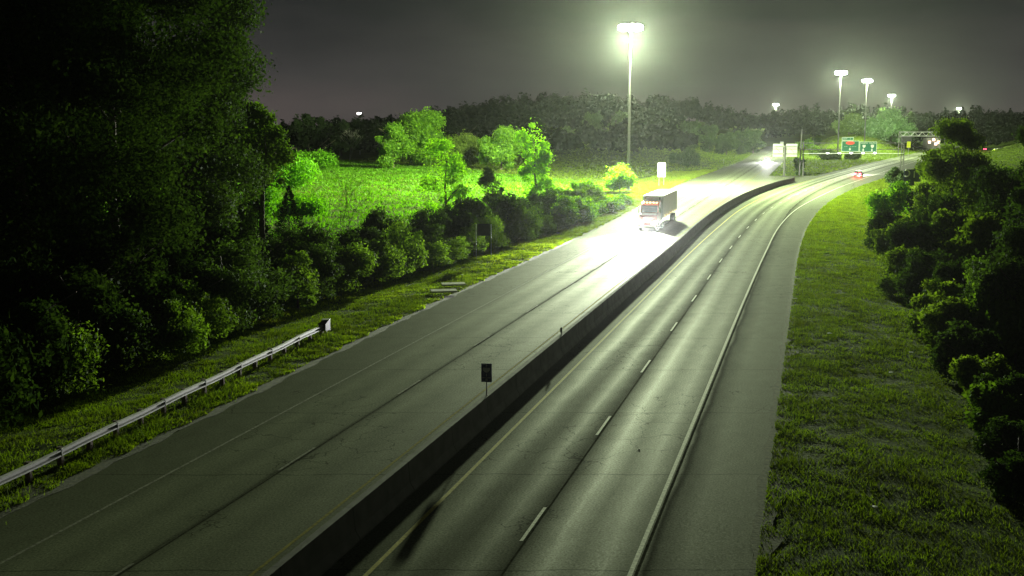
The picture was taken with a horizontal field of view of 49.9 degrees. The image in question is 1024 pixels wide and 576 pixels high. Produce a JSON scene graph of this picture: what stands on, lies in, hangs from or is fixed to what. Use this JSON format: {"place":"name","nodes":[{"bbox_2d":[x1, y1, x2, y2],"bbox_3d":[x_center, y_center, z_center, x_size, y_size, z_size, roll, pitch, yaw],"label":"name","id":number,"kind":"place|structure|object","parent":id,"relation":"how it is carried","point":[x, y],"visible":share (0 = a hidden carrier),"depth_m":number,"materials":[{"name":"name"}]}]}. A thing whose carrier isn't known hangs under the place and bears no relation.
{"place":"outdoors","nodes":[
{"label":"outdoors","id":0,"kind":"place"},
{"bbox_2d":[0,146,788,575],"bbox_3d":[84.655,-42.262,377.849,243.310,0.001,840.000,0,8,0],"label":"road","id":1,"kind":"structure","parent":0,"point":[252,530],"depth_m":45.24,"materials":[{"name":"asphalt"}]},
{"bbox_2d":[0,159,756,563],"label":"road edge line","id":2,"kind":"object","parent":1,"relation":"on","point":[262,423],"visible":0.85,"depth_m":44.64,"materials":[{"name":"paint"}]},
{"bbox_2d":[117,189,719,575],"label":"road seam","id":3,"kind":"object","parent":1,"relation":"on","point":[339,433],"visible":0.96,"depth_m":43.18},
{"bbox_2d":[248,160,774,575],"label":"yellow road line left","id":4,"kind":"object","parent":1,"relation":"on","point":[326,515],"visible":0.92,"depth_m":43.66,"materials":[{"name":"paint"}]},
{"bbox_2d":[638,189,676,230],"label":"semi truck","id":5,"kind":"object","parent":1,"relation":"on","point":[658,205],"visible":1,"depth_m":138.21,"materials":[{"name":"white paint"}]},
{"bbox_2d":[0,121,1023,575],"bbox_3d":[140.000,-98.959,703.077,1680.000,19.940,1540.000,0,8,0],"label":"ground","id":6,"kind":"structure","parent":0,"point":[896,499],"depth_m":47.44,"materials":[{"name":"plant"}]},
{"bbox_2d":[0,314,49,430],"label":"undergrowth shrub","id":7,"kind":"object","parent":6,"relation":"on","point":[16,386],"visible":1,"depth_m":46.61,"materials":[{"name":"green plant"}]},
{"bbox_2d":[0,287,81,395],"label":"undergrowth shrub","id":8,"kind":"object","parent":6,"relation":"on","point":[41,322],"visible":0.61,"depth_m":50.56,"materials":[{"name":"green plant"}]},
{"bbox_2d":[11,298,112,403],"bbox_3d":[-22.863,3.470,53.417,5.936,5.402,6.059,5,9,28],"label":"hedge shrub","id":9,"kind":"object","parent":6,"relation":"on","point":[77,357],"visible":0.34,"depth_m":53.34,"materials":[{"name":"green plant"}]},
{"bbox_2d":[0,0,179,308],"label":"tall tree","id":10,"kind":"object","parent":6,"relation":"on","point":[15,235],"visible":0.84,"depth_m":56.88,"materials":[{"name":"green plant"}]},
{"bbox_2d":[32,263,153,378],"bbox_3d":[-22.117,1.754,56.805,6.136,6.558,5.966,0,8,-1],"label":"undergrowth shrub","id":11,"kind":"object","parent":6,"relation":"on","point":[90,296],"visible":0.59,"depth_m":56.08,"materials":[{"name":"green plant"}]},
{"bbox_2d":[68,295,157,381],"bbox_3d":[-21.957,2.656,57.592,6.186,4.747,6.842,-8,11,-43],"label":"hedge shrub","id":12,"kind":"object","parent":6,"relation":"on","point":[133,354],"visible":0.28,"depth_m":57.19,"materials":[{"name":"green plant"}]},
{"bbox_2d":[0,0,261,285],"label":"tall tree","id":13,"kind":"object","parent":6,"relation":"on","point":[150,218],"visible":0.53,"depth_m":63.30,"materials":[{"name":"green plant"}]},
{"bbox_2d":[90,225,197,336],"bbox_3d":[-21.276,0.462,63.187,6.247,8.101,6.147,-1,8,-8],"label":"undergrowth shrub","id":14,"kind":"object","parent":6,"relation":"on","point":[164,286],"visible":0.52,"depth_m":62.60,"materials":[{"name":"green plant"}]},
{"bbox_2d":[0,318,330,484],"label":"guardrail","id":15,"kind":"object","parent":6,"relation":"on","point":[58,454],"visible":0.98,"depth_m":47.10,"materials":[{"name":"metal"}]},
{"bbox_2d":[126,296,211,359],"bbox_3d":[-19.471,2.383,62.111,4.772,3.886,5.273,4,9,25],"label":"hedge shrub","id":16,"kind":"object","parent":6,"relation":"on","point":[180,333],"visible":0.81,"depth_m":61.26,"materials":[{"name":"green plant"}]},
{"bbox_2d":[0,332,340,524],"bbox_3d":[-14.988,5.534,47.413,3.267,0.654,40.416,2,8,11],"label":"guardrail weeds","id":17,"kind":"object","parent":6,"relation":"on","point":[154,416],"visible":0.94,"depth_m":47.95,"materials":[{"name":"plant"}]},
{"bbox_2d":[126,233,215,293],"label":"undergrowth shrub","id":18,"kind":"object","parent":6,"relation":"on","point":[194,273],"visible":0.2,"depth_m":68.92,"materials":[{"name":"green plant"}]},
{"bbox_2d":[93,0,280,262],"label":"tall tree","id":19,"kind":"object","parent":6,"relation":"on","point":[247,172],"visible":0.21,"depth_m":82.91,"materials":[{"name":"green plant"}]},
{"bbox_2d":[165,272,238,349],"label":"hedge shrub","id":20,"kind":"object","parent":6,"relation":"on","point":[206,302],"visible":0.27,"depth_m":65.91,"materials":[{"name":"green plant"}]},
{"bbox_2d":[181,205,242,265],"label":"undergrowth shrub","id":21,"kind":"object","parent":6,"relation":"on","point":[215,234],"visible":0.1,"depth_m":79.89,"materials":[{"name":"green plant"}]},
{"bbox_2d":[168,61,258,203],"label":"tall tree","id":22,"kind":"object","parent":6,"relation":"on","point":[238,130],"visible":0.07,"depth_m":109.15,"materials":[{"name":"green plant"}]},
{"bbox_2d":[191,256,279,334],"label":"hedge shrub","id":23,"kind":"object","parent":6,"relation":"on","point":[232,283],"visible":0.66,"depth_m":69.41,"materials":[{"name":"green plant"}]},
{"bbox_2d":[216,196,261,243],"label":"undergrowth shrub","id":24,"kind":"object","parent":6,"relation":"on","point":[246,224],"visible":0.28,"depth_m":91.78,"materials":[{"name":"green plant"}]},
{"bbox_2d":[231,186,282,218],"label":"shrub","id":25,"kind":"object","parent":6,"relation":"on","point":[268,210],"visible":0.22,"depth_m":148.44,"materials":[{"name":"green plant"}]},
{"bbox_2d":[212,235,307,320],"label":"hedge shrub","id":26,"kind":"object","parent":6,"relation":"on","point":[242,256],"visible":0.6,"depth_m":74.11,"materials":[{"name":"green plant"}]},
{"bbox_2d":[231,97,298,267],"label":"young tree","id":27,"kind":"object","parent":6,"relation":"on","point":[274,134],"visible":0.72,"depth_m":94.83,"materials":[{"name":"green plant"}]},
{"bbox_2d":[240,233,292,296],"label":"thicket shrub","id":28,"kind":"object","parent":6,"relation":"on","point":[276,253],"visible":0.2,"depth_m":81.99,"materials":[{"name":"green plant"}]},
{"bbox_2d":[270,186,309,250],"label":"cedar tree","id":29,"kind":"object","parent":6,"relation":"on","point":[283,213],"visible":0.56,"depth_m":111.72,"materials":[{"name":"green plant"}]},
{"bbox_2d":[261,149,321,188],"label":"weed mound","id":30,"kind":"object","parent":6,"relation":"on","point":[304,168],"visible":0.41,"depth_m":211.92,"materials":[{"name":"green plant"}]},
{"bbox_2d":[270,250,320,310],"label":"hedge shrub","id":31,"kind":"object","parent":6,"relation":"on","point":[307,297],"visible":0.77,"depth_m":79.17,"materials":[{"name":"green plant"}]},
{"bbox_2d":[271,184,331,215],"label":"bush","id":32,"kind":"object","parent":6,"relation":"on","point":[315,205],"visible":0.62,"depth_m":159.01,"materials":[{"name":"green plant"}]},
{"bbox_2d":[267,222,343,288],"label":"thicket shrub","id":33,"kind":"object","parent":6,"relation":"on","point":[304,233],"visible":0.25,"depth_m":86.76,"materials":[{"name":"green plant"}]},
{"bbox_2d":[287,140,341,168],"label":"weed mound","id":34,"kind":"object","parent":6,"relation":"on","point":[324,159],"visible":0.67,"depth_m":293.55,"materials":[{"name":"green plant"}]},
{"bbox_2d":[290,241,345,300],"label":"hedge shrub","id":35,"kind":"object","parent":6,"relation":"on","point":[330,270],"visible":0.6,"depth_m":83.03,"materials":[{"name":"green plant"}]},
{"bbox_2d":[324,239,379,292],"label":"hedge shrub","id":36,"kind":"object","parent":6,"relation":"on","point":[352,261],"visible":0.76,"depth_m":87.59,"materials":[{"name":"green plant"}]},
{"bbox_2d":[100,160,606,251],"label":"field weeds","id":37,"kind":"object","parent":6,"relation":"on","point":[364,167],"visible":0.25,"depth_m":217.46,"materials":[{"name":"green plant"}]},
{"bbox_2d":[329,229,382,283],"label":"thicket shrub","id":38,"kind":"object","parent":6,"relation":"on","point":[346,240],"visible":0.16,"depth_m":91.85,"materials":[{"name":"green plant"}]},
{"bbox_2d":[0,170,717,517],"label":"gravel edge","id":39,"kind":"object","parent":6,"relation":"on","point":[72,480],"visible":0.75,"depth_m":48.51,"materials":[{"name":"gravel"}]},
{"bbox_2d":[356,238,407,282],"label":"hedge shrub","id":40,"kind":"object","parent":6,"relation":"on","point":[390,265],"visible":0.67,"depth_m":92.40,"materials":[{"name":"green plant"}]},
{"bbox_2d":[359,204,411,259],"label":"thicket shrub","id":41,"kind":"object","parent":6,"relation":"on","point":[376,219],"visible":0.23,"depth_m":100.27,"materials":[{"name":"green plant"}]},
{"bbox_2d":[374,122,415,167],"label":"round tree","id":42,"kind":"object","parent":6,"relation":"on","point":[395,142],"visible":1,"depth_m":295.70,"materials":[{"name":"green plant"}]},
{"bbox_2d":[380,219,429,277],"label":"hedge shrub","id":43,"kind":"object","parent":6,"relation":"on","point":[406,236],"visible":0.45,"depth_m":96.86,"materials":[{"name":"green plant"}]},
{"bbox_2d":[134,87,711,155],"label":"hill wood","id":44,"kind":"object","parent":6,"relation":"on","point":[554,111],"visible":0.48,"depth_m":464.72,"materials":[{"name":"plant"}]},
{"bbox_2d":[397,106,454,165],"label":"round tree","id":45,"kind":"object","parent":6,"relation":"on","point":[420,127],"visible":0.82,"depth_m":312.94,"materials":[{"name":"green plant"}]},
{"bbox_2d":[406,223,451,265],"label":"thicket shrub","id":46,"kind":"object","parent":6,"relation":"on","point":[431,229],"visible":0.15,"depth_m":105.12,"materials":[{"name":"green plant"}]},
{"bbox_2d":[407,205,453,256],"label":"thicket shrub","id":47,"kind":"object","parent":6,"relation":"on","point":[439,219],"visible":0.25,"depth_m":109.57,"materials":[{"name":"green plant"}]},
{"bbox_2d":[410,238,456,269],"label":"hedge shrub","id":48,"kind":"object","parent":6,"relation":"on","point":[438,257],"visible":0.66,"depth_m":101.70,"materials":[{"name":"green plant"}]},
{"bbox_2d":[418,134,471,210],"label":"slender tree","id":49,"kind":"object","parent":6,"relation":"on","point":[457,167],"visible":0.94,"depth_m":132.72,"materials":[{"name":"green plant"}]},
{"bbox_2d":[443,236,471,262],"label":"hedge shrub","id":50,"kind":"object","parent":6,"relation":"on","point":[462,250],"visible":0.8,"depth_m":106.58,"materials":[{"name":"green plant"}]},
{"bbox_2d":[435,203,481,253],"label":"thicket shrub","id":51,"kind":"object","parent":6,"relation":"on","point":[458,222],"visible":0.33,"depth_m":113.97,"materials":[{"name":"green plant"}]},
{"bbox_2d":[444,129,481,166],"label":"round tree","id":52,"kind":"object","parent":6,"relation":"on","point":[467,146],"visible":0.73,"depth_m":324.17,"materials":[{"name":"green plant"}]},
{"bbox_2d":[457,223,488,256],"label":"hedge shrub","id":53,"kind":"object","parent":6,"relation":"on","point":[469,233],"visible":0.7,"depth_m":111.78,"materials":[{"name":"green plant"}]},
{"bbox_2d":[450,197,500,223],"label":"thicket shrub","id":54,"kind":"object","parent":6,"relation":"on","point":[477,206],"visible":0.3,"depth_m":118.42,"materials":[{"name":"green plant"}]},
{"bbox_2d":[476,166,506,209],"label":"slender tree","id":55,"kind":"object","parent":6,"relation":"on","point":[488,176],"visible":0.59,"depth_m":136.94,"materials":[{"name":"green plant"}]},
{"bbox_2d":[478,212,512,249],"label":"hedge shrub","id":56,"kind":"object","parent":6,"relation":"on","point":[495,225],"visible":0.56,"depth_m":116.32,"materials":[{"name":"green plant"}]},
{"bbox_2d":[475,124,524,169],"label":"round tree","id":57,"kind":"object","parent":6,"relation":"on","point":[504,146],"visible":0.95,"depth_m":294.62,"materials":[{"name":"green plant"}]},
{"bbox_2d":[486,192,526,240],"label":"thicket shrub","id":58,"kind":"object","parent":6,"relation":"on","point":[505,206],"visible":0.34,"depth_m":126.74,"materials":[{"name":"green plant"}]},
{"bbox_2d":[495,219,537,243],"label":"hedge shrub","id":59,"kind":"object","parent":6,"relation":"on","point":[522,231],"visible":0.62,"depth_m":121.37,"materials":[{"name":"green plant"}]},
{"bbox_2d":[504,205,543,240],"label":"hedge shrub","id":60,"kind":"object","parent":6,"relation":"on","point":[520,215],"visible":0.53,"depth_m":125.67,"materials":[{"name":"green plant"}]},
{"bbox_2d":[513,118,555,201],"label":"slender tree","id":61,"kind":"object","parent":6,"relation":"on","point":[543,154],"visible":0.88,"depth_m":154.53,"materials":[{"name":"green plant"}]},
{"bbox_2d":[550,193,579,224],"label":"hedge shrub","id":62,"kind":"object","parent":6,"relation":"on","point":[563,204],"visible":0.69,"depth_m":140.88,"materials":[{"name":"green plant"}]},
{"bbox_2d":[570,193,596,222],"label":"hedge shrub","id":63,"kind":"object","parent":6,"relation":"on","point":[586,212],"visible":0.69,"depth_m":146.17,"materials":[{"name":"green plant"}]},
{"bbox_2d":[602,162,638,191],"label":"bush","id":64,"kind":"object","parent":6,"relation":"on","point":[619,177],"visible":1,"depth_m":218.86,"materials":[{"name":"green plant"}]},
{"bbox_2d":[618,22,642,190],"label":"mast light","id":65,"kind":"object","parent":6,"relation":"on","point":[630,26],"visible":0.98,"depth_m":226.01,"materials":[{"name":"metal"}]},
{"bbox_2d":[338,125,1023,184],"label":"slope grass","id":66,"kind":"structure","parent":6,"relation":"on","point":[825,142],"depth_m":403.84,"materials":[{"name":"plant"}]},
{"bbox_2d":[700,124,722,151],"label":"wood edge tree","id":67,"kind":"object","parent":6,"relation":"on","point":[711,131],"visible":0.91,"depth_m":499.38,"materials":[{"name":"green plant"}]},
{"bbox_2d":[714,131,740,154],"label":"wood edge tree","id":68,"kind":"object","parent":6,"relation":"on","point":[728,139],"visible":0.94,"depth_m":513.28,"materials":[{"name":"green plant"}]},
{"bbox_2d":[734,126,754,154],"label":"wood edge tree","id":69,"kind":"object","parent":6,"relation":"on","point":[745,138],"visible":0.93,"depth_m":532.88,"materials":[{"name":"green plant"}]},
{"bbox_2d":[748,193,843,575],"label":"gravel edge","id":70,"kind":"object","parent":6,"relation":"on","point":[759,519],"visible":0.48,"depth_m":40.23,"materials":[{"name":"gravel"}]},
{"bbox_2d":[617,94,1023,137],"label":"distant wood","id":71,"kind":"object","parent":6,"relation":"on","point":[816,121],"visible":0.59,"depth_m":876.18,"materials":[{"name":"plant"}]},
{"bbox_2d":[831,112,863,135],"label":"round tree","id":72,"kind":"object","parent":6,"relation":"on","point":[851,123],"visible":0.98,"depth_m":629.08,"materials":[{"name":"green plant"}]},
{"bbox_2d":[862,208,905,249],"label":"verge shrub","id":73,"kind":"object","parent":6,"relation":"on","point":[878,222],"visible":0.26,"depth_m":116.38,"materials":[{"name":"green plant"}]},
{"bbox_2d":[860,106,918,144],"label":"round tree","id":74,"kind":"object","parent":6,"relation":"on","point":[887,125],"visible":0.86,"depth_m":602.23,"materials":[{"name":"green plant"}]},
{"bbox_2d":[863,179,915,222],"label":"bush","id":75,"kind":"object","parent":6,"relation":"on","point":[897,196],"visible":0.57,"depth_m":136.97,"materials":[{"name":"green plant"}]},
{"bbox_2d":[756,177,1023,575],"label":"verge grass","id":76,"kind":"structure","parent":6,"relation":"on","point":[854,197],"depth_m":51.60,"materials":[{"name":"plant"}]},
{"bbox_2d":[869,217,916,256],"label":"verge shrub","id":77,"kind":"object","parent":6,"relation":"on","point":[878,239],"visible":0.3,"depth_m":104.23,"materials":[{"name":"green plant"}]},
{"bbox_2d":[873,244,932,295],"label":"verge shrub","id":78,"kind":"object","parent":6,"relation":"on","point":[895,256],"visible":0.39,"depth_m":84.58,"materials":[{"name":"green plant"}]},
{"bbox_2d":[883,218,951,278],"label":"bush","id":79,"kind":"object","parent":6,"relation":"on","point":[907,235],"visible":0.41,"depth_m":91.56,"materials":[{"name":"green plant"}]},
{"bbox_2d":[888,246,954,309],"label":"verge shrub","id":80,"kind":"object","parent":6,"relation":"on","point":[918,268],"visible":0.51,"depth_m":77.87,"materials":[{"name":"green plant"}]},
{"bbox_2d":[840,110,1023,146],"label":"embankment wood","id":81,"kind":"object","parent":6,"relation":"on","point":[998,135],"visible":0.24,"depth_m":653.80,"materials":[{"name":"plant"}]},
{"bbox_2d":[904,278,961,337],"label":"verge shrub","id":82,"kind":"object","parent":6,"relation":"on","point":[924,299],"visible":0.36,"depth_m":68.67,"materials":[{"name":"green plant"}]},
{"bbox_2d":[910,144,957,212],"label":"tall tree","id":83,"kind":"object","parent":6,"relation":"on","point":[924,189],"visible":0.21,"depth_m":127.55,"materials":[{"name":"green plant"}]},
{"bbox_2d":[907,190,967,241],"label":"verge shrub","id":84,"kind":"object","parent":6,"relation":"on","point":[947,203],"visible":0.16,"depth_m":103.65,"materials":[{"name":"green plant"}]},
{"bbox_2d":[912,296,982,353],"bbox_3d":[25.067,2.308,63.254,3.707,3.936,4.200,-3,9,-19],"label":"verge shrub","id":85,"kind":"object","parent":6,"relation":"on","point":[933,320],"visible":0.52,"depth_m":62.78,"materials":[{"name":"green plant"}]},
{"bbox_2d":[928,208,969,262],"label":"verge shrub","id":86,"kind":"object","parent":6,"relation":"on","point":[945,217],"visible":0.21,"depth_m":91.44,"materials":[{"name":"green plant"}]},
{"bbox_2d":[921,257,982,297],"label":"bush","id":87,"kind":"object","parent":6,"relation":"on","point":[947,271],"visible":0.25,"depth_m":72.10,"materials":[{"name":"green plant"}]},
{"bbox_2d":[918,116,996,216],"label":"tall tree","id":88,"kind":"object","parent":6,"relation":"on","point":[956,163],"visible":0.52,"depth_m":110.31,"materials":[{"name":"green plant"}]},
{"bbox_2d":[929,317,1008,382],"bbox_3d":[23.703,3.306,57.281,3.794,3.358,3.780,3,9,21],"label":"verge shrub","id":89,"kind":"object","parent":6,"relation":"on","point":[958,339],"visible":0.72,"depth_m":56.67,"materials":[{"name":"green plant"}]},
{"bbox_2d":[946,207,1012,266],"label":"verge shrub","id":90,"kind":"object","parent":6,"relation":"on","point":[979,228],"visible":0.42,"depth_m":83.14,"materials":[{"name":"green plant"}]},
{"bbox_2d":[946,352,1020,393],"bbox_3d":[21.893,4.303,51.330,3.733,2.832,3.116,-1,8,-6],"label":"verge shrub","id":91,"kind":"object","parent":6,"relation":"on","point":[965,369],"visible":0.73,"depth_m":50.48,"materials":[{"name":"green plant"}]},
{"bbox_2d":[952,217,1023,350],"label":"bush","id":92,"kind":"object","parent":6,"relation":"on","point":[1011,237],"visible":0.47,"depth_m":61.34,"materials":[{"name":"green plant"}]},
{"bbox_2d":[961,378,1023,435],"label":"verge shrub","id":93,"kind":"object","parent":6,"relation":"on","point":[991,399],"visible":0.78,"depth_m":45.43,"materials":[{"name":"green plant"}]},
{"bbox_2d":[961,370,1023,409],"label":"bush","id":94,"kind":"object","parent":6,"relation":"on","point":[1016,383],"visible":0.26,"depth_m":46.34,"materials":[{"name":"green plant"}]},
{"bbox_2d":[964,161,1023,219],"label":"tall tree","id":95,"kind":"object","parent":6,"relation":"on","point":[991,179],"visible":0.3,"depth_m":95.60,"materials":[{"name":"green plant"}]},
{"bbox_2d":[965,258,1023,365],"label":"verge shrub","id":96,"kind":"object","parent":6,"relation":"on","point":[1004,318],"visible":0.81,"depth_m":59.96,"materials":[{"name":"green plant"}]},
{"bbox_2d":[967,415,1023,466],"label":"verge shrub","id":97,"kind":"object","parent":6,"relation":"on","point":[1012,432],"visible":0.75,"depth_m":42.04,"materials":[{"name":"green plant"}]},
{"bbox_2d":[969,435,1023,504],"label":"bush","id":98,"kind":"object","parent":6,"relation":"on","point":[1006,475],"visible":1,"depth_m":38.11,"materials":[{"name":"green plant"}]},
{"bbox_2d":[997,160,1023,261],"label":"tall tree","id":99,"kind":"object","parent":6,"relation":"on","point":[1017,197],"visible":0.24,"depth_m":72.19,"materials":[{"name":"green plant"}]},
{"bbox_2d":[136,0,1023,124],"label":"sky","id":100,"kind":"structure","parent":0,"point":[345,59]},
{"bbox_2d":[322,146,962,575],"bbox_3d":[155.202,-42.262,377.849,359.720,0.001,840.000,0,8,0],"label":"road","id":101,"kind":"structure","parent":0,"point":[482,516],"depth_m":44.09,"materials":[{"name":"asphalt"}]},
{"bbox_2d":[261,177,794,575],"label":"median barrier","id":102,"kind":"object","parent":101,"relation":"on","point":[325,547],"visible":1,"depth_m":41.85,"materials":[{"name":"concrete"}]},
{"bbox_2d":[363,175,826,575],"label":"yellow road line right","id":103,"kind":"object","parent":101,"relation":"on","point":[393,547],"visible":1,"depth_m":43.79,"materials":[{"name":"paint"}]},
{"bbox_2d":[500,195,795,575],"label":"road seam","id":104,"kind":"object","parent":101,"relation":"on","point":[506,567],"visible":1,"depth_m":43.12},
{"bbox_2d":[634,199,814,575],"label":"road edge line","id":105,"kind":"object","parent":101,"relation":"on","point":[661,510],"visible":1,"depth_m":43.32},
{"bbox_2d":[627,160,918,575],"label":"white road line right","id":106,"kind":"object","parent":101,"relation":"on","point":[641,546],"visible":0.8,"depth_m":43.93,"materials":[{"name":"paint"}]},
{"bbox_2d":[799,129,904,175],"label":"overhead sign gantry","id":107,"kind":"object","parent":101,"relation":"on","point":[849,144],"visible":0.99,"depth_m":289.47,"materials":[{"name":"metal"}]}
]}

